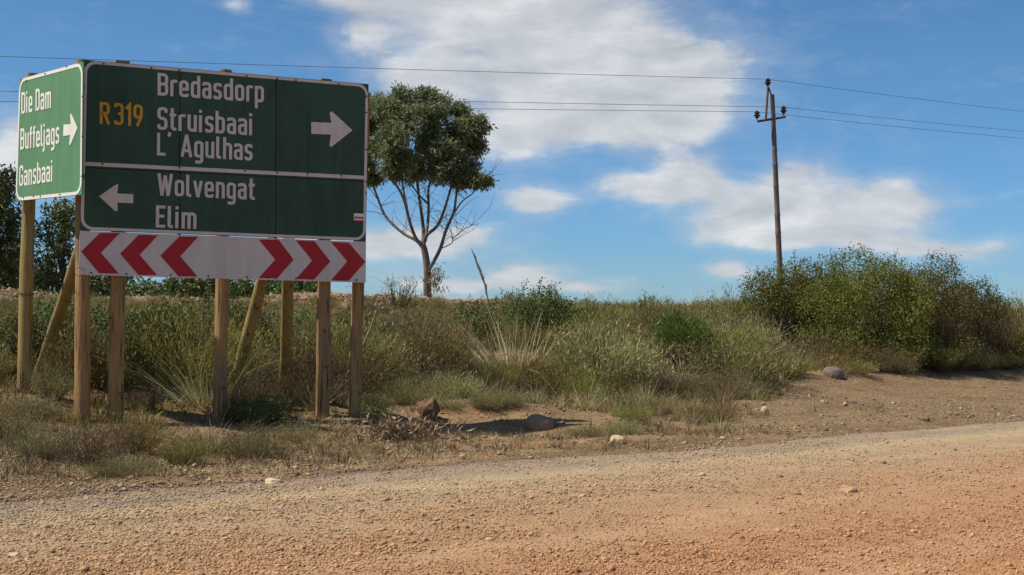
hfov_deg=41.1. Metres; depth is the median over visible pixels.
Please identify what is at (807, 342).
dead bush
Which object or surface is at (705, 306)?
heath shrub
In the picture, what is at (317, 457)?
verge grass
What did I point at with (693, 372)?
dead bush
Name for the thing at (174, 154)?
direction sign
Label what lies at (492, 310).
broom shrub
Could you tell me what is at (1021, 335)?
broom shrub
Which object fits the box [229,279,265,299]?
dark tree
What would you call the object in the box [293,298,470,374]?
grey shrub
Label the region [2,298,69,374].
leafy shrub
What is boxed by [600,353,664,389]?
broom shrub
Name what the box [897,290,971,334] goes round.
broom shrub
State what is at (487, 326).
grey shrub
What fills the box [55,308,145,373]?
leafy shrub
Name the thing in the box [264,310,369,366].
broom shrub
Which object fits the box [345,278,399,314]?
dead bush
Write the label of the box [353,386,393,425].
leafy shrub
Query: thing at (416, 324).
heath shrub
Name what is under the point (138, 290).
dark tree
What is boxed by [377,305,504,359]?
heath shrub
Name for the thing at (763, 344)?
grey shrub
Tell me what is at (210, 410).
tall grass
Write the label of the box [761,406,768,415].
stone
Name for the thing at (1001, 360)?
broom shrub
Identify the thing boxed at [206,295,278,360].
leafy shrub
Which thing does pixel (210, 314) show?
leafy shrub
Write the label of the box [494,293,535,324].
leafy shrub
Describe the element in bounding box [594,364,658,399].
broom shrub
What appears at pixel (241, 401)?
leafy shrub
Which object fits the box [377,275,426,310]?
spindly shrub
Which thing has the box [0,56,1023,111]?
power line
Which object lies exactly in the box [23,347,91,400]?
grey shrub
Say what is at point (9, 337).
broom shrub
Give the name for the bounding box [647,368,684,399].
tall grass
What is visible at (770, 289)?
bush
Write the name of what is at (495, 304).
leafy shrub
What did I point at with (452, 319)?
leafy shrub
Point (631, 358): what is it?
grey shrub
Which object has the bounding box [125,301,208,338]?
leafy shrub
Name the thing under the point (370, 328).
dry stalk
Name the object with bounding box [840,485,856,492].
stone
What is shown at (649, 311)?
broom shrub
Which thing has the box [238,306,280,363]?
broom shrub
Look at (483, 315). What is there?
leafy shrub
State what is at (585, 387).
broom shrub
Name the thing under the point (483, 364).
heath shrub
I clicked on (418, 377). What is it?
grey shrub
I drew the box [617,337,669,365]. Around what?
broom shrub
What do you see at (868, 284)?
bush
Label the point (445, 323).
grey shrub
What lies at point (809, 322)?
heath shrub
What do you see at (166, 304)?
leafy shrub
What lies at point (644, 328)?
grey shrub
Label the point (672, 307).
heath shrub
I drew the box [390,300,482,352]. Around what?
heath shrub
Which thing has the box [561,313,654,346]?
broom shrub
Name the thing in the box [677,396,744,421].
broom shrub
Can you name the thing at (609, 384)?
broom shrub
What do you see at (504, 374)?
broom shrub
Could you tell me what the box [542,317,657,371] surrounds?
broom shrub
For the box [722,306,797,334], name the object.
heath shrub
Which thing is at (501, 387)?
dry grass tuft
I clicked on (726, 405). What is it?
dry grass tuft
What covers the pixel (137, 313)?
leafy shrub
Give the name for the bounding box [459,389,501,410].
grey shrub
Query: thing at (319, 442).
dry grass tuft
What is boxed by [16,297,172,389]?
broom shrub
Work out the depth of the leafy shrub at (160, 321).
19.33 m
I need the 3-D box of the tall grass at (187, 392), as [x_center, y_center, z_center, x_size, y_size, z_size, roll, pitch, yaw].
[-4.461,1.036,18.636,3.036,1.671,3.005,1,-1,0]
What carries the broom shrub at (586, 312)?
on the ground at (997, 382)
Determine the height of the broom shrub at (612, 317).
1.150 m
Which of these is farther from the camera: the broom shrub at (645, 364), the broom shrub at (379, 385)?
the broom shrub at (645, 364)
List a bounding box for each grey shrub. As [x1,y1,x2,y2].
[0,388,79,419]
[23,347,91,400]
[124,376,170,410]
[274,341,347,377]
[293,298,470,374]
[348,381,393,399]
[366,300,477,375]
[369,391,399,405]
[381,362,439,392]
[408,310,472,339]
[408,383,437,400]
[410,355,477,384]
[412,367,496,399]
[428,289,448,313]
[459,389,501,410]
[461,311,505,332]
[471,387,512,409]
[486,385,530,406]
[493,371,541,392]
[502,289,566,329]
[520,301,691,386]
[551,312,625,356]
[559,319,619,358]
[598,414,652,435]
[618,305,686,356]
[639,360,696,396]
[654,289,739,355]
[692,298,729,311]
[703,298,786,350]
[727,331,788,356]
[874,351,912,373]
[942,334,1000,367]
[967,349,997,369]
[998,351,1023,368]
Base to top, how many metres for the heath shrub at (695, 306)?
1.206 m
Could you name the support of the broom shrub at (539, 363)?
on the ground at (997, 382)
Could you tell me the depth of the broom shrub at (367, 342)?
20.71 m
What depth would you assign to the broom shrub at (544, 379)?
22.27 m
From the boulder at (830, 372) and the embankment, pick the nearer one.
the boulder at (830, 372)
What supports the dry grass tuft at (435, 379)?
on the ground at (997, 382)
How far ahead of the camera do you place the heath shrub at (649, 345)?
26.89 m
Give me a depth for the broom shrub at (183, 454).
13.15 m
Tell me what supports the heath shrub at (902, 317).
on the ground at (997, 382)
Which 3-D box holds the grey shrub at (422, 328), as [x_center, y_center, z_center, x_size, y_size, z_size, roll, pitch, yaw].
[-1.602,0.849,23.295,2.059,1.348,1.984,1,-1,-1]
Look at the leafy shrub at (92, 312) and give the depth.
22.82 m
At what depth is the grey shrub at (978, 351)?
31.09 m
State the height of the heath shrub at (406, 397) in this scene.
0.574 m
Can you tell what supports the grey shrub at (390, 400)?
on the ground at (997, 382)
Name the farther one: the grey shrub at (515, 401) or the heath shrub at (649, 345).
the heath shrub at (649, 345)
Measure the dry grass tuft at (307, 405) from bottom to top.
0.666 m
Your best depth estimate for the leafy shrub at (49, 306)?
22.98 m
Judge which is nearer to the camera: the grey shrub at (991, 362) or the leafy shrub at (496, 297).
the grey shrub at (991, 362)
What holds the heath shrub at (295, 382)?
on the ground at (997, 382)
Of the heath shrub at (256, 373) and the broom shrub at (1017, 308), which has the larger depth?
the broom shrub at (1017, 308)
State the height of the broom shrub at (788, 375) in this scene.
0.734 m
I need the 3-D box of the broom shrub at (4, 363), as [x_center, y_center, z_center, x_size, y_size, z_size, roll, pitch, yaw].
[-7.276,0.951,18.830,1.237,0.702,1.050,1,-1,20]
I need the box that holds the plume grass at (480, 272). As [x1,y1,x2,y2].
[471,249,493,356]
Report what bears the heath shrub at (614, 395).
on the ground at (997, 382)
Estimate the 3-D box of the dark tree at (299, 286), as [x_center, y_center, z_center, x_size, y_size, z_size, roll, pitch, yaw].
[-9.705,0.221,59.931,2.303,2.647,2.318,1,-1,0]
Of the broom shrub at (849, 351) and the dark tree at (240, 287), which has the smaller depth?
the broom shrub at (849, 351)
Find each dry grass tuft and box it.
[54,418,84,435]
[202,382,260,399]
[293,382,344,410]
[296,435,335,444]
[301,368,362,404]
[404,364,465,393]
[451,364,502,397]
[473,374,518,396]
[499,375,567,404]
[508,380,556,401]
[556,380,610,410]
[591,391,613,412]
[598,382,646,404]
[605,396,624,416]
[611,389,635,406]
[612,373,684,408]
[640,415,663,426]
[643,393,671,416]
[660,391,693,417]
[670,382,722,409]
[672,404,707,423]
[689,409,713,422]
[697,380,747,407]
[700,397,736,410]
[702,408,737,434]
[728,368,773,398]
[821,361,856,374]
[904,359,925,373]
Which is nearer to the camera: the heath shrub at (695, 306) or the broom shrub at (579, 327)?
the broom shrub at (579, 327)
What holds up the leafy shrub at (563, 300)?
on the ground at (997, 382)
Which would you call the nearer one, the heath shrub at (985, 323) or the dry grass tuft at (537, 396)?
the dry grass tuft at (537, 396)
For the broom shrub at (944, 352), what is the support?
on the ground at (997, 382)
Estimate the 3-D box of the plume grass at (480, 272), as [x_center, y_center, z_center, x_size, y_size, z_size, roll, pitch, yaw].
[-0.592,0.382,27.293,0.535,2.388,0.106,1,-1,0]
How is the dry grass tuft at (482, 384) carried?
on the ground at (997, 382)
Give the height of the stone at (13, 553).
0.033 m
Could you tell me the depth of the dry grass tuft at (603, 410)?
20.34 m
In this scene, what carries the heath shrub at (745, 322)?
on the ground at (997, 382)
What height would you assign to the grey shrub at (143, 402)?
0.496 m
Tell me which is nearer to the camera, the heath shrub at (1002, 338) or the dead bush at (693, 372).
the dead bush at (693, 372)
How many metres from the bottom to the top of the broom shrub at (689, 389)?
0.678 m
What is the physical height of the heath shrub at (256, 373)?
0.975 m
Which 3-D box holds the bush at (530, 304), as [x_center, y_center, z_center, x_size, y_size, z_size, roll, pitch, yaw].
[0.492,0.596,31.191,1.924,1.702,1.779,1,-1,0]
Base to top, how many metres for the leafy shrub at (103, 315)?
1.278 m
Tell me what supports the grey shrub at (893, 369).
on the ground at (997, 382)
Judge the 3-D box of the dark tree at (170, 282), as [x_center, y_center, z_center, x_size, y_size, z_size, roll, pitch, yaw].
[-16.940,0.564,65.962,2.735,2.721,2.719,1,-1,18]
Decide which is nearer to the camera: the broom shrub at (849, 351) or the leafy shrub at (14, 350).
the leafy shrub at (14, 350)
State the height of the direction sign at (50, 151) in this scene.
4.435 m
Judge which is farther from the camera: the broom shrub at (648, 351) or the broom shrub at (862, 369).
the broom shrub at (862, 369)
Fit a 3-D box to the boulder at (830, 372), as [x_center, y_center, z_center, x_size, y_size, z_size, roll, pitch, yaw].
[6.589,1.806,27.965,0.434,0.384,0.347,1,-1,0]
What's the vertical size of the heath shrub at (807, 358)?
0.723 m
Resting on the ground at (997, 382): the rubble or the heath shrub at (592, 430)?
the heath shrub at (592, 430)
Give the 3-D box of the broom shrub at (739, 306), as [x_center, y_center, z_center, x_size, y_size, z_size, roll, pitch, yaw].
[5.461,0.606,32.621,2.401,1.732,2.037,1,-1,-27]
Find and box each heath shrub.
[0,392,58,443]
[1,415,85,459]
[39,409,146,465]
[76,446,174,478]
[166,312,304,375]
[204,409,296,459]
[210,351,289,408]
[247,349,278,379]
[253,308,433,392]
[263,294,331,364]
[264,419,330,442]
[266,351,315,406]
[266,366,314,397]
[366,310,460,347]
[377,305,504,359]
[383,374,434,405]
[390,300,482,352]
[435,393,472,409]
[456,352,505,379]
[459,355,518,386]
[494,356,544,385]
[546,423,611,436]
[572,311,661,351]
[596,386,633,405]
[621,286,684,321]
[625,305,707,352]
[627,330,680,363]
[631,295,699,321]
[660,308,815,386]
[664,298,728,319]
[674,297,715,317]
[686,357,773,400]
[699,307,790,341]
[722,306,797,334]
[755,343,828,374]
[758,300,861,340]
[768,307,839,349]
[779,325,861,363]
[839,304,965,339]
[853,312,954,341]
[857,354,904,371]
[863,331,940,370]
[951,288,1023,362]
[969,359,1000,369]
[971,307,1023,335]
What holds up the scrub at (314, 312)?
on the ground at (997, 382)
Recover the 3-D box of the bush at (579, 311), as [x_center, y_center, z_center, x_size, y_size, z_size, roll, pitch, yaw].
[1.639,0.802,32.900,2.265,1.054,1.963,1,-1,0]
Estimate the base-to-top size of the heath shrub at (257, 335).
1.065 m
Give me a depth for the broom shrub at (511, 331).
29.74 m
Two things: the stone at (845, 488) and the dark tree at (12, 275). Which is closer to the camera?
the stone at (845, 488)
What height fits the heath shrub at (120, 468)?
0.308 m
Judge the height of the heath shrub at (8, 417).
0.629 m
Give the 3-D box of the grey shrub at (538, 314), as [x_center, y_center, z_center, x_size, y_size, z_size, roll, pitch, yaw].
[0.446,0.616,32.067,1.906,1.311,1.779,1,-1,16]
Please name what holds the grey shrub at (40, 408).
on the ground at (997, 382)
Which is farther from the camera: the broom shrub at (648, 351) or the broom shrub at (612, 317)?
the broom shrub at (612, 317)
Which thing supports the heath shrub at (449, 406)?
on the ground at (997, 382)
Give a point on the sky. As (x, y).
(593, 199)
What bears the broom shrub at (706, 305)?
on the ground at (997, 382)
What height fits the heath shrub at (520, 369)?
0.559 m
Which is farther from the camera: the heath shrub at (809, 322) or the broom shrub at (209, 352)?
the heath shrub at (809, 322)
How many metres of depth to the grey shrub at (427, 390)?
20.01 m
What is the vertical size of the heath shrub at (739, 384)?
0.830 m
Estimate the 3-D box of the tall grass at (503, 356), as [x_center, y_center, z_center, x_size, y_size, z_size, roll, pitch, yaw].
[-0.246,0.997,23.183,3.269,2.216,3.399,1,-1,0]
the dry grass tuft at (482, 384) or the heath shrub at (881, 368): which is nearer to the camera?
the dry grass tuft at (482, 384)
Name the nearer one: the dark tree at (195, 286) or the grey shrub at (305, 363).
the grey shrub at (305, 363)
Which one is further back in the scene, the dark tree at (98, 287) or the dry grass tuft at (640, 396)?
the dark tree at (98, 287)
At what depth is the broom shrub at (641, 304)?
33.88 m
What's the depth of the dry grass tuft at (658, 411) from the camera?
20.47 m
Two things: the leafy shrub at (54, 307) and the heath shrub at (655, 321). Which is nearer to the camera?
the leafy shrub at (54, 307)
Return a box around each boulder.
[524,414,554,429]
[822,366,843,378]
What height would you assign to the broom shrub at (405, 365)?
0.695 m
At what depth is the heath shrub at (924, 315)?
32.81 m
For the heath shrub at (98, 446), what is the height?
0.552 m
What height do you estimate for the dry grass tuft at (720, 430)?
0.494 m
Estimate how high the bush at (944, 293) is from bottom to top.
2.982 m
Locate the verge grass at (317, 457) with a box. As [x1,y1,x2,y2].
[0,398,1023,489]
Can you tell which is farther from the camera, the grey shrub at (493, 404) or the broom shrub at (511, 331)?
the broom shrub at (511, 331)
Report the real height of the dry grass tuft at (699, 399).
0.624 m
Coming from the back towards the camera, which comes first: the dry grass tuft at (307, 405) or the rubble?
the rubble
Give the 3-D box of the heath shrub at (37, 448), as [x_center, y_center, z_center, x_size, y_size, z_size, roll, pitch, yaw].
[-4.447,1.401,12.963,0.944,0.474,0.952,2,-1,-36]
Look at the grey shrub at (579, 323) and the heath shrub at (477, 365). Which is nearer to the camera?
the heath shrub at (477, 365)
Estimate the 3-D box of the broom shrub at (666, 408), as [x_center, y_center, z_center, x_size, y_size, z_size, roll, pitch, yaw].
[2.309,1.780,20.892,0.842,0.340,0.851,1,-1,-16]
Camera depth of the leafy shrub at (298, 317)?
25.65 m
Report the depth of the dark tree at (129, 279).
63.87 m
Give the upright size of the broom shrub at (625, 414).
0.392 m
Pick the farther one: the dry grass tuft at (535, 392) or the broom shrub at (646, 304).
the broom shrub at (646, 304)
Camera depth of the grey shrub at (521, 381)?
22.17 m
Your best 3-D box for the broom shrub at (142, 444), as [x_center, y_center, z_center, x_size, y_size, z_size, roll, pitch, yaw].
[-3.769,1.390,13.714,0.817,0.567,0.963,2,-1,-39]
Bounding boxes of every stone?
[8,552,19,555]
[265,478,282,483]
[609,435,623,444]
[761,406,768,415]
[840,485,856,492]
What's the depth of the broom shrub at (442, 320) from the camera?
27.62 m
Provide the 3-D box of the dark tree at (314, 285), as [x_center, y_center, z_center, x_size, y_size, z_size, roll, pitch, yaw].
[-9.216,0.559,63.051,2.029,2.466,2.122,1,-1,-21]
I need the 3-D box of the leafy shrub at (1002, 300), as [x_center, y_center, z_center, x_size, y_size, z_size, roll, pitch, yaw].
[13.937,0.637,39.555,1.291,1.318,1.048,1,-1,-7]
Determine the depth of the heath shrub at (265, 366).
20.07 m
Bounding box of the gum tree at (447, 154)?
[366,80,502,297]
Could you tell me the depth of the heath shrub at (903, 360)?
29.39 m
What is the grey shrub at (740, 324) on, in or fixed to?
on the ground at (997, 382)
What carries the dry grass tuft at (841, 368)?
on the ground at (997, 382)
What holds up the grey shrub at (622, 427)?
on the ground at (997, 382)
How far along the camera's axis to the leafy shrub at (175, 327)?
19.27 m
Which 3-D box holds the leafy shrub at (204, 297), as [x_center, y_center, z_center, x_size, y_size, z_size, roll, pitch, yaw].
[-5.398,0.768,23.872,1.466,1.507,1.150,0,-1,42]
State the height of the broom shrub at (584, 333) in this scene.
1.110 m
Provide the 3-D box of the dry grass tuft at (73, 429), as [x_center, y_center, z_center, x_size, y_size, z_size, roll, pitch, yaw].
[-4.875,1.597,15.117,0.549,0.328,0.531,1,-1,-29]
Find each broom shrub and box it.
[0,315,38,373]
[0,345,32,374]
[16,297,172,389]
[94,397,184,454]
[101,284,279,395]
[102,351,177,394]
[148,422,219,464]
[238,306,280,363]
[264,301,394,364]
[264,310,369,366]
[292,301,417,379]
[336,338,402,390]
[362,368,416,396]
[367,291,465,343]
[373,344,420,378]
[380,353,414,384]
[389,297,484,375]
[407,306,472,341]
[448,292,532,329]
[473,357,524,391]
[484,313,531,346]
[496,346,577,383]
[500,319,565,352]
[518,350,599,396]
[528,348,574,379]
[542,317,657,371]
[545,312,640,354]
[552,314,626,342]
[553,366,614,404]
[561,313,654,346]
[562,290,642,327]
[573,307,649,332]
[576,301,652,336]
[584,364,627,401]
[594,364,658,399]
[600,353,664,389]
[605,353,666,374]
[610,294,712,329]
[611,294,682,315]
[611,397,659,422]
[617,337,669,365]
[618,297,664,315]
[624,310,660,331]
[633,340,663,362]
[640,394,687,413]
[664,300,780,368]
[664,370,721,402]
[677,288,738,319]
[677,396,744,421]
[684,291,764,318]
[695,281,787,334]
[715,295,748,306]
[723,338,779,381]
[764,346,815,379]
[812,333,886,366]
[828,355,883,375]
[892,335,971,369]
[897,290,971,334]
[920,348,962,372]
[941,345,989,370]
[979,347,1019,368]
[986,290,1023,367]
[1000,293,1023,324]
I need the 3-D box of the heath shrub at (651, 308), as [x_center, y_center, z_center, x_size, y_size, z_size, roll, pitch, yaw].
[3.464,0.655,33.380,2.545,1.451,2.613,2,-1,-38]
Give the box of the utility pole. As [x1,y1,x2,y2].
[754,78,786,287]
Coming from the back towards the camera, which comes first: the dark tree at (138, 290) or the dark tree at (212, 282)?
the dark tree at (212, 282)
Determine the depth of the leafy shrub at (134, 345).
18.46 m
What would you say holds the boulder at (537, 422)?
on the ground at (997, 382)
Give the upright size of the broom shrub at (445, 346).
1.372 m
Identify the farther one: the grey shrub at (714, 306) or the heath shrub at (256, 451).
the grey shrub at (714, 306)
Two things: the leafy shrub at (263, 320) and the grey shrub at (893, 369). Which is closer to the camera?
the leafy shrub at (263, 320)
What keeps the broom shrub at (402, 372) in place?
on the ground at (997, 382)
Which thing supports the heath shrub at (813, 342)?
on the ground at (997, 382)
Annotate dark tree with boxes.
[0,162,36,288]
[0,244,35,288]
[33,260,60,293]
[34,197,74,294]
[74,275,109,296]
[98,276,140,296]
[125,277,162,296]
[140,277,183,297]
[164,276,214,298]
[203,278,235,298]
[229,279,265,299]
[250,279,281,294]
[266,280,313,294]
[304,281,316,292]
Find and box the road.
[0,421,1023,574]
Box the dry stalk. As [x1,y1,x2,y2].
[335,310,376,398]
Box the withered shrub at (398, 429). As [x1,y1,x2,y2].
[312,405,474,441]
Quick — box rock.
[417,397,439,419]
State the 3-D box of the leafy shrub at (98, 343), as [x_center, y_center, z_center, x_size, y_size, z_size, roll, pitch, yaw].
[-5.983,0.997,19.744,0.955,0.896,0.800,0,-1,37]
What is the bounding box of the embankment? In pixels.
[0,291,1015,313]
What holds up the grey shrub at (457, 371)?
on the ground at (997, 382)
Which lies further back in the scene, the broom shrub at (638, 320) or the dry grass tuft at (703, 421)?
the broom shrub at (638, 320)
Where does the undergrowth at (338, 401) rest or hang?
on the ground at (997, 382)
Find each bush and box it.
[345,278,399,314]
[496,276,575,337]
[548,299,618,325]
[648,347,728,388]
[725,250,829,347]
[766,248,862,325]
[767,327,876,357]
[793,241,942,366]
[865,244,987,362]
[935,274,1014,353]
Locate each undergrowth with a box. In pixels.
[0,294,822,428]
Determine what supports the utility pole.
on the ground at (997, 382)
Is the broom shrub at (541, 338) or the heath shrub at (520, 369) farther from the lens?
the broom shrub at (541, 338)
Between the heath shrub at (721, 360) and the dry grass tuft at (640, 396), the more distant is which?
the heath shrub at (721, 360)
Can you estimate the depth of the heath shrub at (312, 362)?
19.79 m
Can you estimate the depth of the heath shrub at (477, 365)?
22.52 m
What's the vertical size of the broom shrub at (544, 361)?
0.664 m
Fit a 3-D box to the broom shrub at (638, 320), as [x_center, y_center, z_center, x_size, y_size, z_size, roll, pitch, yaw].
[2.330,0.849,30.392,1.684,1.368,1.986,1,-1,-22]
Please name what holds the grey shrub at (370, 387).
on the ground at (997, 382)
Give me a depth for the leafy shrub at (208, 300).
26.43 m
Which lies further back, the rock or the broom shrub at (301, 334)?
the broom shrub at (301, 334)
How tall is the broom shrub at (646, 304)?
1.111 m
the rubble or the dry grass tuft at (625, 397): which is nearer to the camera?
the dry grass tuft at (625, 397)
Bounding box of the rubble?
[0,287,702,307]
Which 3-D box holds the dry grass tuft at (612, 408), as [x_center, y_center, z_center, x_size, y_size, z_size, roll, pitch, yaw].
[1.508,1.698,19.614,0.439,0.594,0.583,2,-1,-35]
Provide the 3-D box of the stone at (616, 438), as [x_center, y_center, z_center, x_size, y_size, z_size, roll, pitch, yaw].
[1.193,1.750,15.554,0.171,0.135,0.120,1,-1,19]
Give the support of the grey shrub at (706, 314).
on the ground at (997, 382)
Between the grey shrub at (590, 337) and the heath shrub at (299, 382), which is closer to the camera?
the heath shrub at (299, 382)
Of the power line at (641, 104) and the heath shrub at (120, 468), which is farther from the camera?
the power line at (641, 104)
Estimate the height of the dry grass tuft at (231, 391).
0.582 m
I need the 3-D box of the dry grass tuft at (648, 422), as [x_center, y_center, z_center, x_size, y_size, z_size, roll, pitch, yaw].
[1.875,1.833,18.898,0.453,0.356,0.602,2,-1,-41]
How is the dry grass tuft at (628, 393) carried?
on the ground at (997, 382)
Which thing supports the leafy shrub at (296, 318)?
on the ground at (997, 382)
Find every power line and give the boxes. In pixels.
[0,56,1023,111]
[0,101,1023,138]
[6,91,1015,130]
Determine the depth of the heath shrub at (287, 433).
15.85 m
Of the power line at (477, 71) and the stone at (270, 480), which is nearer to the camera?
the stone at (270, 480)
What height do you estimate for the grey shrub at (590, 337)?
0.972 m
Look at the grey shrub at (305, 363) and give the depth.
20.41 m
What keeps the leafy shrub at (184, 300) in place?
on the ground at (997, 382)
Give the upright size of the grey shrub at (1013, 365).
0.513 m
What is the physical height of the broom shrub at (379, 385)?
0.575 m
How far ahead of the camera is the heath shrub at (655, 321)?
30.18 m
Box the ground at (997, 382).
[0,298,1023,502]
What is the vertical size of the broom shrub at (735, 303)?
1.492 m
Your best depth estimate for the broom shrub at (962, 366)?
30.68 m
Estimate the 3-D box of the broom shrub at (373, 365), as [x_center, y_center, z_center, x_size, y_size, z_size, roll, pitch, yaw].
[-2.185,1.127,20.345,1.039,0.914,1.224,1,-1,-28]
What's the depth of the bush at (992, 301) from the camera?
32.63 m
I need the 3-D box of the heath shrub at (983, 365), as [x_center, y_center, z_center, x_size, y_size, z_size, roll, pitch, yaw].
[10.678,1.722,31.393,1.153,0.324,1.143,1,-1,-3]
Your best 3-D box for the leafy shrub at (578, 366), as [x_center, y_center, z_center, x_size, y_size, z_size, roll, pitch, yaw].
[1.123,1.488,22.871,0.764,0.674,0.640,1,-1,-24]
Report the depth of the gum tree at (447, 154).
45.71 m
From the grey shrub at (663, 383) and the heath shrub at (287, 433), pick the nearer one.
the heath shrub at (287, 433)
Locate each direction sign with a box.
[16,62,84,392]
[73,60,369,422]
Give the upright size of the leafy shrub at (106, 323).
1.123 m
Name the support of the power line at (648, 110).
attached to the utility pole
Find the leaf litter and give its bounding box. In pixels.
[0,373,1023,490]
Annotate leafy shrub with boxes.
[0,288,74,341]
[0,301,40,378]
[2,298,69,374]
[31,301,91,380]
[37,300,74,323]
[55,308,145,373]
[66,299,143,326]
[73,327,108,378]
[74,300,108,359]
[91,305,172,393]
[92,316,108,335]
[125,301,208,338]
[125,302,164,323]
[130,296,209,375]
[134,293,179,323]
[141,304,207,385]
[168,294,239,336]
[184,300,277,363]
[187,289,235,329]
[196,333,261,376]
[198,289,238,311]
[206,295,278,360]
[206,302,279,372]
[217,395,260,423]
[228,388,305,426]
[258,307,316,331]
[268,309,316,340]
[331,306,388,339]
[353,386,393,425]
[438,308,463,328]
[450,294,501,350]
[467,308,495,324]
[485,287,536,317]
[485,289,511,309]
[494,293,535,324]
[531,281,582,328]
[566,358,594,382]
[627,289,659,310]
[987,292,1014,314]
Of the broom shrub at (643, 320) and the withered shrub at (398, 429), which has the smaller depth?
the withered shrub at (398, 429)
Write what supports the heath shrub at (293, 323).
on the ground at (997, 382)
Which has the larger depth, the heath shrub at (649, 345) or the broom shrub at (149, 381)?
the heath shrub at (649, 345)
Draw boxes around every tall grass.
[70,313,271,405]
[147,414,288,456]
[194,384,291,420]
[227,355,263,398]
[431,299,586,399]
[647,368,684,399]
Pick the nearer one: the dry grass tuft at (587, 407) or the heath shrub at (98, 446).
the heath shrub at (98, 446)
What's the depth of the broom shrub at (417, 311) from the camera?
25.34 m
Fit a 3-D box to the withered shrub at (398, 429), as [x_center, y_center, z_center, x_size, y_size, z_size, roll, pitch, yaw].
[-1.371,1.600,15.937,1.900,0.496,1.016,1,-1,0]
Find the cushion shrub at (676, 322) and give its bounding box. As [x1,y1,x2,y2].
[642,306,716,370]
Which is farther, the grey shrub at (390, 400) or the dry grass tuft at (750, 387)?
the dry grass tuft at (750, 387)
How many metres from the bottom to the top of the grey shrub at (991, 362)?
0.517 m
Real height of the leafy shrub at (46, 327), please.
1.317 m
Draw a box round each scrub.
[0,289,1023,410]
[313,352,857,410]
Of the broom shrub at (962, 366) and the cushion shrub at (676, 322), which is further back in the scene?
the broom shrub at (962, 366)
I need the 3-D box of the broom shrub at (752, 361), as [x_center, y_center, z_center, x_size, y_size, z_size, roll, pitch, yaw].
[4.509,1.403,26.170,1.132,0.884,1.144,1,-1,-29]
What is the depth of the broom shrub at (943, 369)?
30.19 m
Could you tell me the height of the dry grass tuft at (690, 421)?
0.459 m
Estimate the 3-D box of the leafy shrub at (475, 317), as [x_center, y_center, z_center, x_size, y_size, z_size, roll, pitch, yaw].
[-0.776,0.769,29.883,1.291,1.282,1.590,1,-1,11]
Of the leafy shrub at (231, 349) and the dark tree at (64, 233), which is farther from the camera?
the dark tree at (64, 233)
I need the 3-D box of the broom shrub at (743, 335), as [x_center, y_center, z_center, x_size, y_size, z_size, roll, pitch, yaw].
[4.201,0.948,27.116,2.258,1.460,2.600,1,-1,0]
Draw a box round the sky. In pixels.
[0,0,1023,309]
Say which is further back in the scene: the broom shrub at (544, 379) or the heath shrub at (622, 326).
the heath shrub at (622, 326)
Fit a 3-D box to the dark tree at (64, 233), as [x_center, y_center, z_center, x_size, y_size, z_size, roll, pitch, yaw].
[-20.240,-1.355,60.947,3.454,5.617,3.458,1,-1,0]
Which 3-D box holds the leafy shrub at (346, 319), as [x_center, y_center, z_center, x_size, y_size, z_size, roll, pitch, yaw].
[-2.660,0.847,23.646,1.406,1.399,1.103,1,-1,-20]
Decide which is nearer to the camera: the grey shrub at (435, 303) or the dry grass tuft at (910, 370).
the dry grass tuft at (910, 370)
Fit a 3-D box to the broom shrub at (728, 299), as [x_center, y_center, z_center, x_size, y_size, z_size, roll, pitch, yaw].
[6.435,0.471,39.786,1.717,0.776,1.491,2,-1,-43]
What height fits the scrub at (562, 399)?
1.904 m
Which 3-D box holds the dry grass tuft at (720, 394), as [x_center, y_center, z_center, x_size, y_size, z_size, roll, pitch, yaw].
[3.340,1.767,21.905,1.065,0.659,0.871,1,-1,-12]
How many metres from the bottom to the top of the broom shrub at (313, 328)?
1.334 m
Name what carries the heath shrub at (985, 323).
on the ground at (997, 382)
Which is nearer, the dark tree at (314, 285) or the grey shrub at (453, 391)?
the grey shrub at (453, 391)
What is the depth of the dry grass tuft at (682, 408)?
20.40 m
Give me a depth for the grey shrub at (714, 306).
35.02 m
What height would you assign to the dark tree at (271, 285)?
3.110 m
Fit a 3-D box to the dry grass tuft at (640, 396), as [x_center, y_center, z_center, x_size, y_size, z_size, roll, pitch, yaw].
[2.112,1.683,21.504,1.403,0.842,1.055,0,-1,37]
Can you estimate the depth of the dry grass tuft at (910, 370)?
29.57 m

